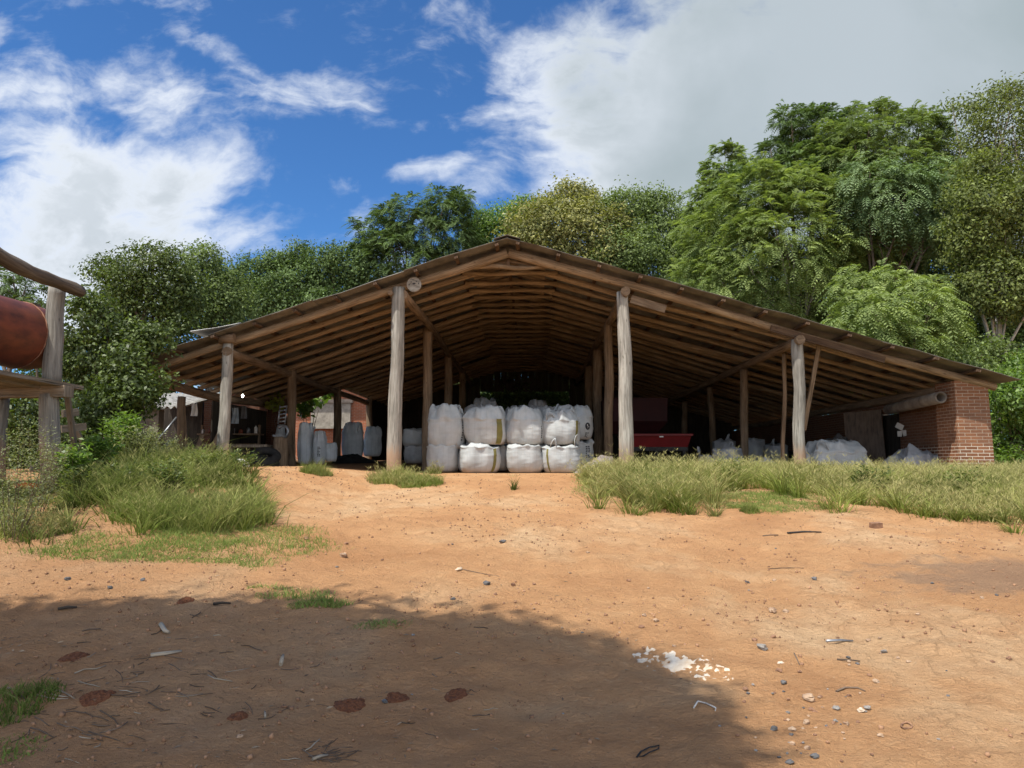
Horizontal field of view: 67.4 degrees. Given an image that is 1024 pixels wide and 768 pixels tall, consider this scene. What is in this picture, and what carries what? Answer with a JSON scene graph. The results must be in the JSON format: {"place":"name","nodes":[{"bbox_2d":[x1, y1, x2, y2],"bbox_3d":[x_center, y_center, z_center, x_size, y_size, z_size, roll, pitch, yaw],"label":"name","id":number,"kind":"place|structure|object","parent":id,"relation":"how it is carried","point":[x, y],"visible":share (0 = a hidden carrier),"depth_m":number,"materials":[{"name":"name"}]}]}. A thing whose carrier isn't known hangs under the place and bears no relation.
{"place":"outdoors","nodes":[
{"label":"outdoors","id":0,"kind":"place"},
{"bbox_2d":[0,432,322,549],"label":"tall grass","id":1,"kind":"structure","parent":0,"point":[114,491],"depth_m":9.57,"materials":[{"name":"plant"}]},
{"bbox_2d":[1,478,841,570],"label":"short grass","id":2,"kind":"structure","parent":0,"point":[750,496],"depth_m":8.31,"materials":[{"name":"plant"}]},
{"bbox_2d":[0,460,1023,767],"bbox_3d":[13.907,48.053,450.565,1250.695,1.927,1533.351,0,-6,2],"label":"ground","id":3,"kind":"structure","parent":0,"point":[580,676],"depth_m":5.58,"materials":[{"name":"soil"}]},
{"bbox_2d":[0,732,46,764],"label":"grass tuft","id":4,"kind":"object","parent":3,"relation":"on","point":[8,752],"visible":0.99,"depth_m":3.96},
{"bbox_2d":[0,265,47,445],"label":"tree","id":5,"kind":"object","parent":3,"relation":"on","point":[10,292],"visible":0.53,"depth_m":39.56,"materials":[{"name":"green plant"}]},
{"bbox_2d":[0,677,66,728],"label":"grass tuft","id":6,"kind":"object","parent":3,"relation":"on","point":[41,687],"visible":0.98,"depth_m":4.47,"materials":[{"name":"plant"}]},
{"bbox_2d":[0,502,81,542],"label":"grass tuft","id":7,"kind":"object","parent":3,"relation":"on","point":[50,522],"visible":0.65,"depth_m":8.50,"materials":[{"name":"plant"}]},
{"bbox_2d":[0,428,84,539],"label":"pale weed","id":8,"kind":"object","parent":3,"relation":"on","point":[18,491],"visible":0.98,"depth_m":8.30,"materials":[{"name":"green plant"}]},
{"bbox_2d":[0,247,85,486],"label":"tank stand","id":9,"kind":"object","parent":3,"relation":"on","point":[49,389],"visible":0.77,"depth_m":11.15,"materials":[{"name":"grey wood"}]},
{"bbox_2d":[0,295,48,369],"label":"rusty tank","id":10,"kind":"object","parent":9,"relation":"on","point":[24,330],"visible":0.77,"depth_m":10.89,"materials":[{"name":"red metal"}]},
{"bbox_2d":[10,415,79,517],"bbox_3d":[-5.564,0.935,9.107,0.731,1.284,0.600,-5,-8,40],"label":"pale weed","id":11,"kind":"object","parent":3,"relation":"on","point":[43,480],"visible":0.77,"depth_m":9.06,"materials":[{"name":"green plant"}]},
{"bbox_2d":[1,337,95,459],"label":"forest tree","id":12,"kind":"object","parent":3,"relation":"on","point":[31,373],"visible":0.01,"depth_m":41.94,"materials":[{"name":"green plant"}]},
{"bbox_2d":[6,292,106,469],"bbox_3d":[-8.564,0.119,13.590,2.697,3.637,2.391,0,-6,2],"label":"dark shrub","id":13,"kind":"object","parent":3,"relation":"on","point":[27,412],"visible":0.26,"depth_m":12.99,"materials":[{"name":"green plant"}]},
{"bbox_2d":[49,437,96,486],"bbox_3d":[-6.153,1.130,10.726,0.677,0.772,0.606,-6,-8,43],"label":"leafy weed","id":14,"kind":"object","parent":3,"relation":"on","point":[78,460],"visible":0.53,"depth_m":10.65,"materials":[{"name":"green plant"}]},
{"bbox_2d":[57,651,89,661],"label":"dry leaf","id":15,"kind":"object","parent":3,"relation":"on","point":[75,655],"visible":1,"depth_m":5.18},
{"bbox_2d":[60,398,87,451],"bbox_3d":[-7.111,0.854,12.472,0.426,1.312,1.542,3,-7,-27],"label":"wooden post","id":16,"kind":"object","parent":3,"relation":"on","point":[72,427],"visible":0.6,"depth_m":12.09,"materials":[{"name":"grey wood"}]},
{"bbox_2d":[55,463,109,494],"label":"leafy weed","id":17,"kind":"object","parent":3,"relation":"on","point":[78,476],"visible":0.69,"depth_m":9.95,"materials":[{"name":"green plant"}]},
{"bbox_2d":[66,431,125,470],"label":"leafy weed","id":18,"kind":"object","parent":3,"relation":"on","point":[99,447],"visible":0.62,"depth_m":11.99,"materials":[{"name":"green plant"}]},
{"bbox_2d":[79,690,115,706],"bbox_3d":[-2.425,1.833,4.489,0.187,0.075,0.188,-5,-8,40],"label":"ant mound","id":19,"kind":"object","parent":3,"relation":"on","point":[86,700],"visible":1,"depth_m":4.45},
{"bbox_2d":[41,283,185,443],"bbox_3d":[-7.908,-0.064,15.079,3.513,3.799,2.049,-2,-6,19],"label":"bushy tree","id":20,"kind":"object","parent":3,"relation":"on","point":[119,380],"visible":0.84,"depth_m":14.80,"materials":[{"name":"green plant"}]},
{"bbox_2d":[96,404,145,457],"bbox_3d":[-6.847,0.938,13.488,0.835,1.179,0.893,4,-7,-34],"label":"leafy weed","id":21,"kind":"object","parent":3,"relation":"on","point":[109,427],"visible":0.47,"depth_m":13.41,"materials":[{"name":"green plant"}]},
{"bbox_2d":[99,458,144,484],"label":"leafy weed","id":22,"kind":"object","parent":3,"relation":"on","point":[127,469],"visible":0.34,"depth_m":10.34,"materials":[{"name":"green plant"}]},
{"bbox_2d":[106,419,168,460],"bbox_3d":[-6.507,1.098,13.377,0.970,0.931,1.066,1,-6,-13],"label":"pale weed","id":23,"kind":"object","parent":3,"relation":"on","point":[150,442],"visible":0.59,"depth_m":13.22,"materials":[{"name":"green plant"}]},
{"bbox_2d":[65,236,218,350],"bbox_3d":[-12.055,-0.954,24.499,5.279,7.341,3.137,-2,-6,20],"label":"round tree","id":24,"kind":"object","parent":3,"relation":"on","point":[134,289],"visible":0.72,"depth_m":24.00,"materials":[{"name":"green plant"}]},
{"bbox_2d":[131,452,184,477],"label":"leafy weed","id":25,"kind":"object","parent":3,"relation":"on","point":[171,460],"visible":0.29,"depth_m":11.10,"materials":[{"name":"green plant"}]},
{"bbox_2d":[138,426,184,454],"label":"pale weed","id":26,"kind":"object","parent":3,"relation":"on","point":[171,442],"visible":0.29,"depth_m":14.25,"materials":[{"name":"green plant"}]},
{"bbox_2d":[143,456,193,493],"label":"leafy weed","id":27,"kind":"object","parent":3,"relation":"on","point":[165,469],"visible":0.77,"depth_m":10.19,"materials":[{"name":"green plant"}]},
{"bbox_2d":[121,482,230,533],"bbox_3d":[-3.937,1.428,9.017,1.256,0.630,1.192,4,-7,-33],"label":"grass tuft","id":28,"kind":"object","parent":3,"relation":"on","point":[181,503],"visible":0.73,"depth_m":8.84,"materials":[{"name":"plant"}]},
{"bbox_2d":[133,392,219,451],"bbox_3d":[-9.731,1.310,20.329,3.430,2.444,3.150,0,-6,2],"label":"lean to","id":29,"kind":"object","parent":3,"relation":"on","point":[165,417],"visible":0.27,"depth_m":21.79,"materials":[{"name":"metal"}]},
{"bbox_2d":[186,447,222,469],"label":"leafy weed","id":30,"kind":"object","parent":3,"relation":"on","point":[196,454],"visible":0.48,"depth_m":12.12,"materials":[{"name":"green plant"}]},
{"bbox_2d":[159,235,270,391],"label":"round tree","id":31,"kind":"object","parent":3,"relation":"on","point":[226,294],"visible":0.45,"depth_m":26.67,"materials":[{"name":"green plant"}]},
{"bbox_2d":[197,425,263,449],"bbox_3d":[-7.835,1.842,21.352,1.713,1.400,0.450,0,-6,2],"label":"shelf","id":32,"kind":"object","parent":3,"relation":"on","point":[259,434],"visible":0.36,"depth_m":21.19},
{"bbox_2d":[214,446,258,475],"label":"leafy weed","id":33,"kind":"object","parent":3,"relation":"on","point":[247,459],"visible":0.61,"depth_m":12.33,"materials":[{"name":"green plant"}]},
{"bbox_2d":[203,394,286,449],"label":"workshop wall","id":34,"kind":"structure","parent":3,"relation":"on","point":[271,428],"depth_m":24.23,"materials":[{"name":"wood"}]},
{"bbox_2d":[203,473,287,516],"bbox_3d":[-3.449,1.451,9.888,1.096,0.609,1.037,6,-8,-42],"label":"grass tuft","id":35,"kind":"object","parent":3,"relation":"on","point":[258,498],"visible":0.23,"depth_m":9.88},
{"bbox_2d":[229,444,272,457],"bbox_3d":[-6.732,1.906,20.006,1.005,0.642,0.900,0,-6,2],"label":"workbench","id":36,"kind":"object","parent":3,"relation":"on","point":[251,448],"visible":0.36,"depth_m":19.80,"materials":[{"name":"grey wood"}]},
{"bbox_2d":[212,246,293,322],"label":"dark tree","id":37,"kind":"object","parent":3,"relation":"on","point":[250,266],"visible":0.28,"depth_m":39.64,"materials":[{"name":"green plant"}]},
{"bbox_2d":[250,457,279,466],"bbox_3d":[-5.641,1.775,17.374,0.755,0.253,0.759,0,-6,2],"label":"tyre","id":38,"kind":"object","parent":3,"relation":"on","point":[270,462],"visible":0.57,"depth_m":17.07,"materials":[{"name":"black rubber"}]},
{"bbox_2d":[250,447,280,460],"bbox_3d":[-5.589,1.631,17.438,0.660,0.418,0.624,0,-6,2],"label":"tyre","id":39,"kind":"object","parent":38,"relation":"on","point":[274,454],"visible":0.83,"depth_m":17.47,"materials":[{"name":"black rubber"}]},
{"bbox_2d":[264,391,286,426],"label":"hanging plant","id":40,"kind":"object","parent":3,"relation":"on","point":[279,401],"visible":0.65,"depth_m":23.07,"materials":[{"name":"green plant"}]},
{"bbox_2d":[273,437,287,465],"bbox_3d":[-5.921,1.836,19.689,0.376,0.983,0.385,0,-6,2],"label":"forked stump","id":41,"kind":"object","parent":3,"relation":"on","point":[280,444],"visible":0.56,"depth_m":19.57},
{"bbox_2d":[243,235,337,318],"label":"dark tree","id":42,"kind":"object","parent":3,"relation":"on","point":[289,276],"visible":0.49,"depth_m":38.63,"materials":[{"name":"green plant"}]},
{"bbox_2d":[254,585,335,600],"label":"grass tuft","id":43,"kind":"object","parent":3,"relation":"on","point":[275,595],"visible":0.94,"depth_m":6.59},
{"bbox_2d":[297,422,315,463],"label":"bulk bag","id":44,"kind":"object","parent":3,"relation":"on","point":[305,441],"visible":0.87,"depth_m":21.46,"materials":[{"name":"fabric"}]},
{"bbox_2d":[296,391,333,425],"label":"tree","id":45,"kind":"object","parent":3,"relation":"on","point":[304,409],"visible":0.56,"depth_m":26.15,"materials":[{"name":"green plant"}]},
{"bbox_2d":[298,457,333,476],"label":"grass tuft","id":46,"kind":"object","parent":3,"relation":"on","point":[320,470],"visible":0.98,"depth_m":13.90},
{"bbox_2d":[312,430,326,463],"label":"bulk bag","id":47,"kind":"object","parent":3,"relation":"on","point":[319,445],"visible":0.91,"depth_m":21.23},
{"bbox_2d":[285,591,353,609],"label":"grass tuft","id":48,"kind":"object","parent":3,"relation":"on","point":[327,600],"visible":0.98,"depth_m":6.32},
{"bbox_2d":[270,238,388,313],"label":"dark tree","id":49,"kind":"object","parent":3,"relation":"on","point":[345,277],"visible":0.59,"depth_m":38.02,"materials":[{"name":"green plant"}]},
{"bbox_2d":[325,442,337,460],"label":"bulk bag","id":50,"kind":"object","parent":3,"relation":"on","point":[331,451],"visible":0.95,"depth_m":21.39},
{"bbox_2d":[287,389,387,459],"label":"brick house","id":51,"kind":"structure","parent":3,"relation":"on","point":[353,411],"depth_m":34.23,"materials":[{"name":"brick"}]},
{"bbox_2d":[0,535,681,767],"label":"leaf litter","id":52,"kind":"object","parent":3,"relation":"on","point":[222,657],"visible":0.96,"depth_m":4.95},
{"bbox_2d":[333,697,365,712],"bbox_3d":[-0.948,1.869,4.469,0.192,0.059,0.197,0,-6,2],"label":"ant mound","id":53,"kind":"object","parent":3,"relation":"on","point":[349,705],"visible":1,"depth_m":4.45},
{"bbox_2d":[341,422,363,455],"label":"bulk bag","id":54,"kind":"object","parent":3,"relation":"on","point":[352,438],"visible":0.91,"depth_m":25.73,"materials":[{"name":"fabric"}]},
{"bbox_2d":[329,454,378,463],"bbox_3d":[-4.888,2.382,24.380,1.701,0.342,1.570,0,-6,2],"label":"dark heap","id":55,"kind":"object","parent":3,"relation":"on","point":[350,458],"visible":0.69,"depth_m":23.80,"materials":[{"name":"black rubber"}]},
{"bbox_2d":[363,426,381,455],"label":"bulk bag","id":56,"kind":"object","parent":3,"relation":"on","point":[372,441],"visible":0.95,"depth_m":26.62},
{"bbox_2d":[351,618,412,628],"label":"grass tuft","id":57,"kind":"object","parent":3,"relation":"on","point":[377,623],"visible":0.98,"depth_m":5.80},
{"bbox_2d":[364,458,422,484],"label":"grass tuft","id":58,"kind":"object","parent":3,"relation":"on","point":[384,477],"visible":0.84,"depth_m":13.79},
{"bbox_2d":[385,692,409,702],"bbox_3d":[-0.682,1.869,4.583,0.145,0.042,0.151,4,-7,-31],"label":"ant mound","id":59,"kind":"object","parent":3,"relation":"on","point":[394,697],"visible":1,"depth_m":4.57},
{"bbox_2d":[404,445,421,462],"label":"bulk bag","id":60,"kind":"object","parent":3,"relation":"on","point":[412,453],"visible":0.65,"depth_m":20.69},
{"bbox_2d":[402,428,421,445],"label":"bulk bag","id":61,"kind":"object","parent":60,"relation":"on","point":[411,436],"visible":0.64,"depth_m":20.85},
{"bbox_2d":[339,183,487,283],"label":"umbrella tree","id":62,"kind":"object","parent":3,"relation":"on","point":[395,235],"visible":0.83,"depth_m":38.07,"materials":[{"name":"green plant"}]},
{"bbox_2d":[392,468,446,487],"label":"grass tuft","id":63,"kind":"object","parent":3,"relation":"on","point":[424,479],"visible":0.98,"depth_m":13.33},
{"bbox_2d":[426,443,458,471],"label":"bulk bag","id":64,"kind":"object","parent":3,"relation":"on","point":[447,456],"visible":0.7,"depth_m":16.99,"materials":[{"name":"fabric"}]},
{"bbox_2d":[428,403,466,448],"bbox_3d":[-1.480,0.966,17.489,0.941,1.021,1.015,0,-6,2],"label":"bulk bag","id":65,"kind":"object","parent":64,"relation":"on","point":[445,424],"visible":0.79,"depth_m":17.04,"materials":[{"name":"fabric"}]},
{"bbox_2d":[444,688,467,702],"bbox_3d":[-0.337,1.865,4.604,0.140,0.062,0.151,1,-6,-12],"label":"piece of broken brick","id":66,"kind":"object","parent":3,"relation":"on","point":[456,694],"visible":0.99,"depth_m":4.59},
{"bbox_2d":[458,442,500,472],"bbox_3d":[-0.722,1.579,17.185,0.982,0.793,0.979,1,-6,-5],"label":"bulk bag","id":67,"kind":"object","parent":3,"relation":"on","point":[478,458],"visible":0.98,"depth_m":16.75,"materials":[{"name":"fabric"}]},
{"bbox_2d":[462,405,505,444],"bbox_3d":[-0.594,0.925,17.313,1.014,0.894,1.037,0,-6,2],"label":"bulk bag","id":68,"kind":"object","parent":67,"relation":"on","point":[486,424],"visible":0.91,"depth_m":16.88,"materials":[{"name":"fabric"}]},
{"bbox_2d":[473,396,497,406],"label":"bulk bag","id":69,"kind":"object","parent":3,"relation":"on","point":[484,401],"visible":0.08,"depth_m":21.86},
{"bbox_2d":[451,190,558,247],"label":"light tree","id":70,"kind":"object","parent":3,"relation":"on","point":[488,225],"visible":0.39,"depth_m":40.78,"materials":[{"name":"green plant"}]},
{"bbox_2d":[505,443,542,472],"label":"bulk bag","id":71,"kind":"object","parent":3,"relation":"on","point":[524,458],"visible":0.88,"depth_m":16.76,"materials":[{"name":"fabric"}]},
{"bbox_2d":[506,405,543,444],"bbox_3d":[0.290,0.935,17.334,0.943,0.877,1.028,0,-6,2],"label":"bulk bag","id":72,"kind":"object","parent":71,"relation":"on","point":[524,424],"visible":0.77,"depth_m":16.89,"materials":[{"name":"fabric"}]},
{"bbox_2d":[480,375,568,410],"bbox_3d":[0.604,1.873,35.502,6.662,4.474,3.428,0,-6,2],"label":"back bush","id":73,"kind":"object","parent":3,"relation":"on","point":[506,399],"visible":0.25,"depth_m":34.60,"materials":[{"name":"green plant"}]},
{"bbox_2d":[541,434,580,472],"bbox_3d":[1.092,1.558,17.179,0.924,0.833,0.998,0,-6,2],"label":"bulk bag","id":74,"kind":"object","parent":3,"relation":"on","point":[556,458],"visible":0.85,"depth_m":16.75,"materials":[{"name":"fabric"}]},
{"bbox_2d":[542,408,579,444],"bbox_3d":[1.093,0.952,17.315,0.911,0.841,1.012,0,-6,2],"label":"bulk bag","id":75,"kind":"object","parent":74,"relation":"on","point":[561,426],"visible":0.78,"depth_m":16.88,"materials":[{"name":"fabric"}]},
{"bbox_2d":[486,170,652,275],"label":"mixed tree","id":76,"kind":"object","parent":3,"relation":"on","point":[576,214],"visible":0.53,"depth_m":37.08,"materials":[{"name":"green plant"}]},
{"bbox_2d":[136,234,1020,471],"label":"open shed","id":77,"kind":"structure","parent":3,"relation":"on","point":[474,322],"depth_m":19.31,"materials":[{"name":"wood"}]},
{"bbox_2d":[407,277,421,291],"bbox_3d":[-2.065,-2.096,16.209,0.308,0.311,0.066,0,-6,2],"label":"log slice","id":78,"kind":"object","parent":77,"relation":"hanging from","point":[414,284],"visible":1,"depth_m":16.18,"materials":[{"name":"wood"}]},
{"bbox_2d":[882,414,900,458],"bbox_3d":[9.472,1.707,19.522,0.050,1.792,2.280,0,-6,2],"label":"side door","id":79,"kind":"structure","parent":77,"relation":"in","point":[892,442],"depth_m":19.09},
{"bbox_2d":[883,391,946,414],"bbox_3d":[9.002,0.447,17.253,0.250,0.320,2.608,0,-6,4],"label":"pipe","id":80,"kind":"object","parent":77,"relation":"attached to","point":[936,398],"visible":1,"depth_m":16.86,"materials":[{"name":"grey concrete"}]},
{"bbox_2d":[578,439,593,464],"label":"bulk bag","id":81,"kind":"object","parent":3,"relation":"on","point":[586,447],"visible":0.29,"depth_m":18.00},
{"bbox_2d":[554,404,592,439],"bbox_3d":[1.471,0.901,18.535,0.978,0.895,1.027,0,-6,2],"label":"bulk bag","id":82,"kind":"object","parent":81,"relation":"on","point":[584,415],"visible":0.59,"depth_m":18.13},
{"bbox_2d":[582,175,691,285],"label":"olive tree","id":83,"kind":"object","parent":3,"relation":"on","point":[648,208],"visible":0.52,"depth_m":37.29,"materials":[{"name":"green plant"}]},
{"bbox_2d":[601,398,692,464],"bbox_3d":[3.628,1.390,21.097,2.117,2.045,2.760,0,-6,2],"label":"spreader","id":84,"kind":"object","parent":3,"relation":"on","point":[650,421],"visible":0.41,"depth_m":21.24,"materials":[{"name":"red paint"}]},
{"bbox_2d":[632,646,733,680],"bbox_3d":[1.095,1.861,5.100,0.620,0.126,0.620,0,-6,2],"label":"lime spill","id":85,"kind":"object","parent":3,"relation":"on","point":[675,664],"visible":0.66,"depth_m":5.08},
{"bbox_2d":[653,201,775,302],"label":"gap tree","id":86,"kind":"object","parent":3,"relation":"on","point":[674,238],"visible":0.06,"depth_m":36.60,"materials":[{"name":"green plant"}]},
{"bbox_2d":[678,137,754,248],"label":"spire tree","id":87,"kind":"object","parent":3,"relation":"on","point":[728,146],"visible":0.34,"depth_m":36.66,"materials":[{"name":"green plant"}]},
{"bbox_2d":[712,442,743,464],"bbox_3d":[5.143,1.736,18.341,0.695,0.724,0.772,3,-7,-27],"label":"sack","id":88,"kind":"object","parent":3,"relation":"on","point":[732,448],"visible":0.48,"depth_m":18.07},
{"bbox_2d":[712,434,735,453],"bbox_3d":[5.969,1.928,21.605,0.698,1.086,0.730,-5,-8,41],"label":"sack","id":89,"kind":"object","parent":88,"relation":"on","point":[720,443],"visible":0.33,"depth_m":21.41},
{"bbox_2d":[736,501,763,513],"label":"grass tuft","id":90,"kind":"object","parent":3,"relation":"on","point":[745,508],"visible":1,"depth_m":10.34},
{"bbox_2d":[748,438,764,463],"bbox_3d":[7.116,1.995,22.568,0.728,1.172,0.735,-5,-8,40],"label":"sack","id":91,"kind":"object","parent":3,"relation":"on","point":[756,445],"visible":0.38,"depth_m":22.23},
{"bbox_2d":[764,438,787,462],"bbox_3d":[7.591,2.048,22.052,0.662,0.948,0.812,0,-6,2],"label":"sack","id":92,"kind":"object","parent":3,"relation":"on","point":[772,447],"visible":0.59,"depth_m":21.77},
{"bbox_2d":[663,151,913,331],"bbox_3d":[9.975,-2.634,27.423,8.933,11.767,5.941,0,-6,2],"label":"feathery tree","id":93,"kind":"object","parent":3,"relation":"on","point":[745,234],"visible":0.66,"depth_m":26.80,"materials":[{"name":"green plant"}]},
{"bbox_2d":[710,99,879,314],"bbox_3d":[11.036,-3.925,29.075,7.119,14.667,4.212,0,-6,2],"label":"feathery tree","id":94,"kind":"object","parent":3,"relation":"on","point":[788,149],"visible":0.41,"depth_m":29.30,"materials":[{"name":"green plant"}]},
{"bbox_2d":[734,239,866,416],"bbox_3d":[12.048,-1.215,31.129,7.831,9.753,4.549,0,-6,2],"label":"shade tree","id":95,"kind":"object","parent":3,"relation":"on","point":[798,287],"visible":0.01,"depth_m":30.38,"materials":[{"name":"green plant"}]},
{"bbox_2d":[805,438,867,466],"bbox_3d":[7.293,1.632,17.526,1.374,0.810,1.102,0,-6,2],"label":"bulk bag","id":96,"kind":"object","parent":3,"relation":"on","point":[847,451],"visible":0.5,"depth_m":17.06,"materials":[{"name":"fabric"}]},
{"bbox_2d":[844,462,893,490],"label":"leafy weed","id":97,"kind":"object","parent":3,"relation":"on","point":[865,473],"visible":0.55,"depth_m":12.03,"materials":[{"name":"green plant"}]},
{"bbox_2d":[791,96,974,415],"bbox_3d":[13.951,-3.753,27.723,7.213,14.099,4.539,0,-6,2],"label":"feathery tree","id":98,"kind":"object","parent":3,"relation":"on","point":[925,144],"visible":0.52,"depth_m":27.75,"materials":[{"name":"green plant"}]},
{"bbox_2d":[814,258,979,395],"bbox_3d":[10.129,-0.515,20.423,4.046,6.151,4.700,-4,-7,34],"label":"young tree","id":99,"kind":"object","parent":3,"relation":"on","point":[907,326],"visible":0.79,"depth_m":19.95,"materials":[{"name":"green plant"}]},
{"bbox_2d":[823,151,994,315],"bbox_3d":[13.832,-2.486,25.940,6.514,11.220,4.435,0,-6,2],"label":"drooping tree","id":100,"kind":"object","parent":3,"relation":"on","point":[922,217],"visible":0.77,"depth_m":25.82,"materials":[{"name":"green plant"}]},
{"bbox_2d":[879,443,938,466],"bbox_3d":[8.673,1.667,17.071,1.397,0.698,1.681,0,-6,2],"label":"tarp pile","id":101,"kind":"object","parent":3,"relation":"on","point":[911,450],"visible":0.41,"depth_m":16.62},
{"bbox_2d":[818,234,1023,357],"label":"shade tree","id":102,"kind":"object","parent":3,"relation":"on","point":[979,325],"visible":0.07,"depth_m":29.16,"materials":[{"name":"green plant"}]},
{"bbox_2d":[942,465,984,491],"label":"leafy weed","id":103,"kind":"object","parent":3,"relation":"on","point":[959,476],"visible":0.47,"depth_m":11.70,"materials":[{"name":"green plant"}]},
{"bbox_2d":[922,328,1023,393],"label":"tree","id":104,"kind":"object","parent":3,"relation":"on","point":[993,352],"visible":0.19,"depth_m":21.80,"materials":[{"name":"green plant"}]},
{"bbox_2d":[925,70,1023,445],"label":"pale branch tree","id":105,"kind":"object","parent":3,"relation":"on","point":[1003,96],"visible":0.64,"depth_m":26.49,"materials":[{"name":"green plant"}]},
{"bbox_2d":[929,138,1023,460],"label":"leafy tree","id":106,"kind":"object","parent":3,"relation":"on","point":[997,257],"visible":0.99,"depth_m":22.60,"materials":[{"name":"green plant"}]},
{"bbox_2d":[988,347,1023,465],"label":"bright shrub","id":107,"kind":"object","parent":3,"relation":"on","point":[1010,414],"visible":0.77,"depth_m":17.86,"materials":[{"name":"green plant"}]},
{"bbox_2d":[0,0,1023,435],"label":"sky","id":108,"kind":"structure","parent":0,"point":[246,125],"materials":[{"name":"blue"}]},
{"bbox_2d":[564,444,1023,534],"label":"tall grass","id":109,"kind":"structure","parent":0,"point":[791,480],"depth_m":11.33,"materials":[{"name":"plant"}]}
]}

